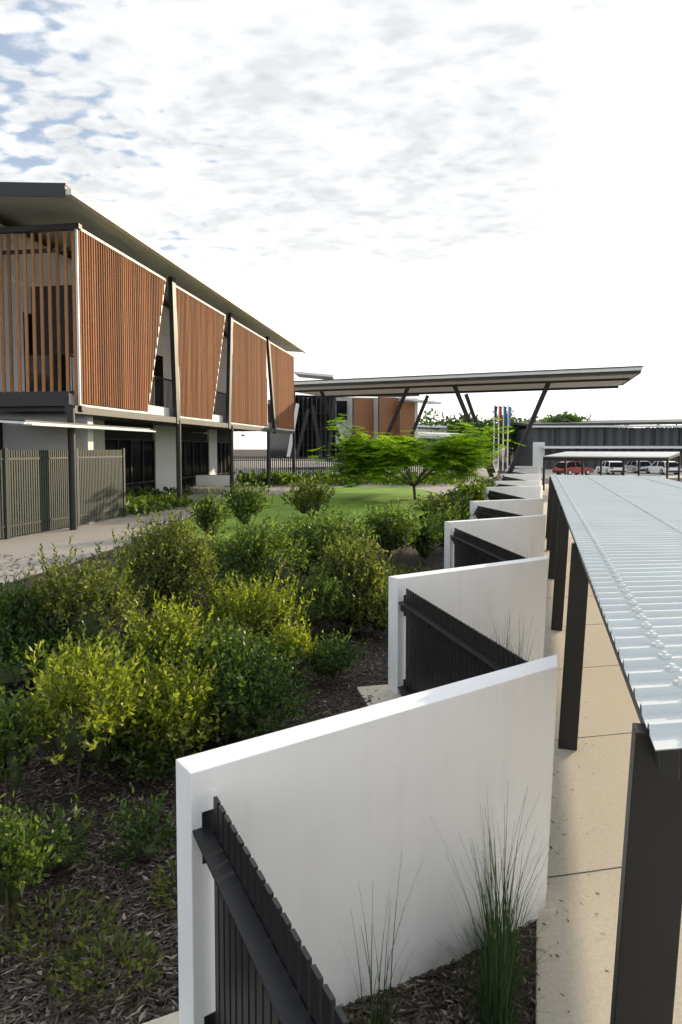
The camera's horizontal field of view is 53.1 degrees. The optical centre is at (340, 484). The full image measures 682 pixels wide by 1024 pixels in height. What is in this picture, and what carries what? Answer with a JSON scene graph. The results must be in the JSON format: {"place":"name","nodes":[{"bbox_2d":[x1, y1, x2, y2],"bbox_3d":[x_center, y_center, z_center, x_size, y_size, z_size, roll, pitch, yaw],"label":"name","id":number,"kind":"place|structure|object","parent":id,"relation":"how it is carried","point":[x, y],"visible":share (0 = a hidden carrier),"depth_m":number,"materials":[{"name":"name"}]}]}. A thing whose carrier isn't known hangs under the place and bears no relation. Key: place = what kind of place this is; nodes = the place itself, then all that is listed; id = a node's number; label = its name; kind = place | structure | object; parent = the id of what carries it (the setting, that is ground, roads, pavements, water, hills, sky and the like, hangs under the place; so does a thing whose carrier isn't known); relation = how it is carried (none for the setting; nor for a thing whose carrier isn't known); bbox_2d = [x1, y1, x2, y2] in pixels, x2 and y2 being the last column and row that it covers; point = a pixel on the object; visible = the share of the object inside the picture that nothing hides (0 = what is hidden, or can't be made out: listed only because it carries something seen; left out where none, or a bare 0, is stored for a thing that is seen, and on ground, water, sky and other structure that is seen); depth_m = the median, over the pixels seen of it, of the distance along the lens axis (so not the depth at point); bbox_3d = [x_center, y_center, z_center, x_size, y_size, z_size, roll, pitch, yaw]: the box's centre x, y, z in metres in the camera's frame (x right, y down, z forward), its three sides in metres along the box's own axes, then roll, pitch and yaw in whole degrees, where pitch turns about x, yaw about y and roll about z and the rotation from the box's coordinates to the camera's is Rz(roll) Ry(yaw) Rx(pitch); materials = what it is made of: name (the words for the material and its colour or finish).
{"place":"outdoors","nodes":[
{"label":"outdoors","id":0,"kind":"place"},
{"bbox_2d":[0,182,306,529],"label":"building","id":1,"kind":"structure","parent":0,"point":[153,360],"depth_m":21.12,"materials":[{"name":"brown wood"}]},
{"bbox_2d":[0,459,496,583],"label":"paving path","id":2,"kind":"structure","parent":0,"point":[85,538],"depth_m":17.36,"materials":[{"name":"concrete"}]},
{"bbox_2d":[0,448,125,538],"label":"screen fence","id":3,"kind":"object","parent":2,"relation":"on","point":[100,485],"visible":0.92,"depth_m":17.86,"materials":[{"name":"beige metal"}]},
{"bbox_2d":[126,469,462,514],"bbox_3d":[-4.387,-0.173,35.721,13.558,1.114,27.065,2,4,35],"label":"hedge","id":4,"kind":"object","parent":2,"relation":"on","point":[141,500],"visible":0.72,"depth_m":39.06,"materials":[{"name":"green plant"}]},
{"bbox_2d":[308,413,524,499],"bbox_3d":[2.714,-0.867,28.357,8.614,4.125,7.620,2,4,33],"label":"tree","id":5,"kind":"object","parent":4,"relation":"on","point":[449,456],"depth_m":26.71,"materials":[{"name":"green plant"}]},
{"bbox_2d":[179,487,443,541],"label":"lawn","id":6,"kind":"structure","parent":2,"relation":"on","point":[355,499],"depth_m":26.21,"materials":[{"name":"green plant"}]},
{"bbox_2d":[234,456,475,479],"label":"fence","id":7,"kind":"object","parent":2,"relation":"on","point":[264,460],"visible":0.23,"depth_m":45.20,"materials":[{"name":"black metal"}]},
{"bbox_2d":[268,371,477,462],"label":"building","id":8,"kind":"structure","parent":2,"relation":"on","point":[312,419],"depth_m":70.60,"materials":[{"name":"brown wood"}]},
{"bbox_2d":[294,366,642,476],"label":"entry canopy","id":9,"kind":"object","parent":2,"relation":"on","point":[544,381],"visible":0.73,"depth_m":50.36,"materials":[{"name":"grey metal"}]},
{"bbox_2d":[493,404,511,470],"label":"flagpoles","id":10,"kind":"object","parent":2,"relation":"on","point":[504,414],"visible":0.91,"depth_m":66.29,"materials":[{"name":"white metal"}]},
{"bbox_2d":[0,449,535,1023],"bbox_3d":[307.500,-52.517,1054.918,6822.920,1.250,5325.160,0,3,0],"label":"ground","id":11,"kind":"structure","parent":0,"point":[434,557],"depth_m":5.87,"materials":[{"name":"brown soil"}]},
{"bbox_2d":[0,499,469,927],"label":"shrub","id":12,"kind":"object","parent":11,"relation":"on","point":[71,740],"depth_m":6.83,"materials":[{"name":"green plant"}]},
{"bbox_2d":[5,565,330,765],"bbox_3d":[-1.428,1.737,7.344,2.162,1.350,5.050,1,3,11],"label":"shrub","id":13,"kind":"object","parent":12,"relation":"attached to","point":[69,686],"visible":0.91,"depth_m":6.13,"materials":[{"name":"green plant"}]},
{"bbox_2d":[0,474,495,889],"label":"shrubs","id":14,"kind":"object","parent":11,"relation":"on","point":[15,849],"visible":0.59,"depth_m":11.31,"materials":[{"name":"green plant"}]},
{"bbox_2d":[0,472,503,883],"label":"shrubs","id":15,"kind":"object","parent":11,"relation":"on","point":[246,659],"visible":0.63,"depth_m":6.81,"materials":[{"name":"green plant"}]},
{"bbox_2d":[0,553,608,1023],"bbox_3d":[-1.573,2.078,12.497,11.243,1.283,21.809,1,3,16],"label":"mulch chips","id":16,"kind":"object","parent":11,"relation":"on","point":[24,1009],"visible":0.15,"depth_m":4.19,"materials":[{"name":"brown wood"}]},
{"bbox_2d":[0,474,467,1014],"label":"shrubs","id":17,"kind":"object","parent":16,"relation":"on","point":[352,560],"visible":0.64,"depth_m":7.88,"materials":[{"name":"green plant"}]},
{"bbox_2d":[192,468,528,1023],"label":"picket fences","id":18,"kind":"object","parent":11,"relation":"on","point":[267,971],"visible":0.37,"depth_m":3.08,"materials":[{"name":"black metal"}]},
{"bbox_2d":[176,466,557,1023],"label":"zigzag walls","id":19,"kind":"structure","parent":11,"relation":"on","point":[326,815],"depth_m":4.16,"materials":[{"name":"white paint"}]},
{"bbox_2d":[321,540,563,1023],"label":"rush grass","id":20,"kind":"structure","parent":11,"relation":"on","point":[496,1003],"depth_m":3.94,"materials":[{"name":"green plant"}]},
{"bbox_2d":[510,419,681,468],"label":"dark building","id":21,"kind":"structure","parent":11,"relation":"on","point":[540,443],"depth_m":94.18,"materials":[{"name":"grey metal"}]},
{"bbox_2d":[535,484,681,1023],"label":"walkway","id":22,"kind":"structure","parent":11,"relation":"on","point":[578,976],"depth_m":5.90,"materials":[{"name":"beige concrete"}]},
{"bbox_2d":[547,530,631,877],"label":"slab joints","id":23,"kind":"object","parent":22,"relation":"on","point":[584,737],"depth_m":5.47,"materials":[{"name":"concrete"}]},
{"bbox_2d":[543,452,679,489],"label":"carport","id":24,"kind":"object","parent":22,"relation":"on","point":[623,457],"visible":0.83,"depth_m":52.47,"materials":[{"name":"paint"}]},
{"bbox_2d":[545,477,681,1023],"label":"posts","id":25,"kind":"object","parent":22,"relation":"on","point":[647,941],"visible":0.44,"depth_m":2.54,"materials":[{"name":"black metal"}]},
{"bbox_2d":[550,475,681,750],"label":"corrugated roof","id":26,"kind":"structure","parent":25,"relation":"on","point":[642,549],"depth_m":5.52,"materials":[{"name":"silver metal"}]},
{"bbox_2d":[0,0,681,448],"label":"sky","id":27,"kind":"structure","parent":0,"point":[394,188],"materials":[{"name":"white"}]},
{"bbox_2d":[143,684,555,1023],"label":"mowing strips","id":28,"kind":"object","parent":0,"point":[381,692],"visible":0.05,"depth_m":8.09,"materials":[{"name":"concrete"}]},
{"bbox_2d":[418,408,681,464],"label":"tree","id":29,"kind":"object","parent":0,"point":[565,417],"depth_m":108.21,"materials":[{"name":"green plant"}]},
{"bbox_2d":[504,469,681,483],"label":"parking apron","id":30,"kind":"object","parent":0,"point":[671,476],"visible":0.09,"depth_m":74.97,"materials":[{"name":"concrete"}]},
{"bbox_2d":[552,461,593,474],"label":"red hatchback car","id":31,"kind":"object","parent":30,"relation":"on","point":[574,467],"visible":0.88,"depth_m":72.22,"materials":[{"name":"red metal"}]},
{"bbox_2d":[596,461,625,474],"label":"white sedan car","id":32,"kind":"object","parent":30,"relation":"on","point":[612,467],"visible":0.78,"depth_m":74.27,"materials":[{"name":"white metal"}]},
{"bbox_2d":[625,461,650,472],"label":"silver car","id":33,"kind":"object","parent":30,"relation":"on","point":[631,466],"visible":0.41,"depth_m":78.41,"materials":[{"name":"grey metal"}]},
{"bbox_2d":[644,461,681,474],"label":"white car","id":34,"kind":"object","parent":30,"relation":"on","point":[658,466],"visible":0.91,"depth_m":74.50,"materials":[{"name":"white metal"}]},
{"bbox_2d":[555,474,681,699],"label":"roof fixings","id":35,"kind":"object","parent":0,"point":[671,667],"visible":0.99,"depth_m":5.18,"materials":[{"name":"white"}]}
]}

